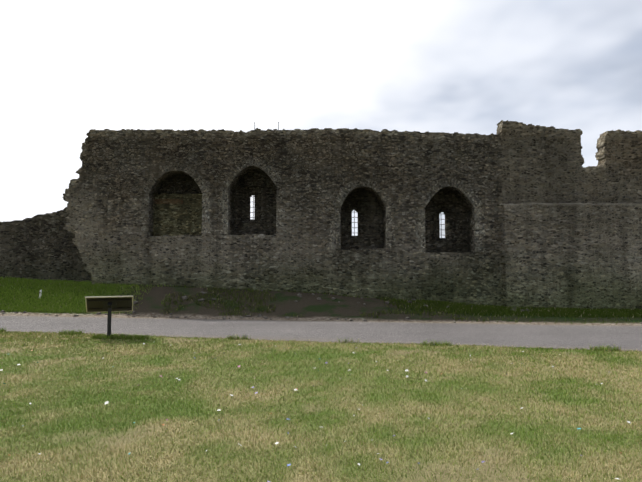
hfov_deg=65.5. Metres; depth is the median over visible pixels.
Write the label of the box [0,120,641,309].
castle wall
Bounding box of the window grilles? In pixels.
[250,195,444,237]
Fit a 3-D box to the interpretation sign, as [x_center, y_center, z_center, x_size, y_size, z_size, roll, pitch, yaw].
[-5.070,1.819,11.972,1.050,1.021,0.483,1,-3,-20]
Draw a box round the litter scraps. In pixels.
[0,343,630,481]
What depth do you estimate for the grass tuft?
11.75 m
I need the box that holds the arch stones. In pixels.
[141,158,484,251]
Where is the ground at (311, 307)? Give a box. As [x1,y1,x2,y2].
[0,278,641,481]
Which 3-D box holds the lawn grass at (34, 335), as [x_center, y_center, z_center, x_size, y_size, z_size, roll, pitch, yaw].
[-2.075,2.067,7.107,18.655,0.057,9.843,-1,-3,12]
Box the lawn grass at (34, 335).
[0,330,641,481]
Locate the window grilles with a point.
(354, 222)
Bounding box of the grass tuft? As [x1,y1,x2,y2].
[0,327,621,350]
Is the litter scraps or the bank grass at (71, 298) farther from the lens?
the bank grass at (71, 298)
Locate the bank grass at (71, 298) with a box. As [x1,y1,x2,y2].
[0,276,641,323]
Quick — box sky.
[0,0,641,237]
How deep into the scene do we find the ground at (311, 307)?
6.29 m
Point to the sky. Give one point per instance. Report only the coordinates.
(69, 69)
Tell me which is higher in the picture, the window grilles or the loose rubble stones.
the window grilles
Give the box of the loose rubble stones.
[1,287,641,322]
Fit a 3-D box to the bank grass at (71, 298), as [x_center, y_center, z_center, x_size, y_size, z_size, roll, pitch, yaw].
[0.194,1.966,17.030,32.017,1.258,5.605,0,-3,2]
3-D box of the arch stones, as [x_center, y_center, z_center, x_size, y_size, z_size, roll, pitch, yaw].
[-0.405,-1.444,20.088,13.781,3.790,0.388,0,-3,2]
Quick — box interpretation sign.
[85,296,132,338]

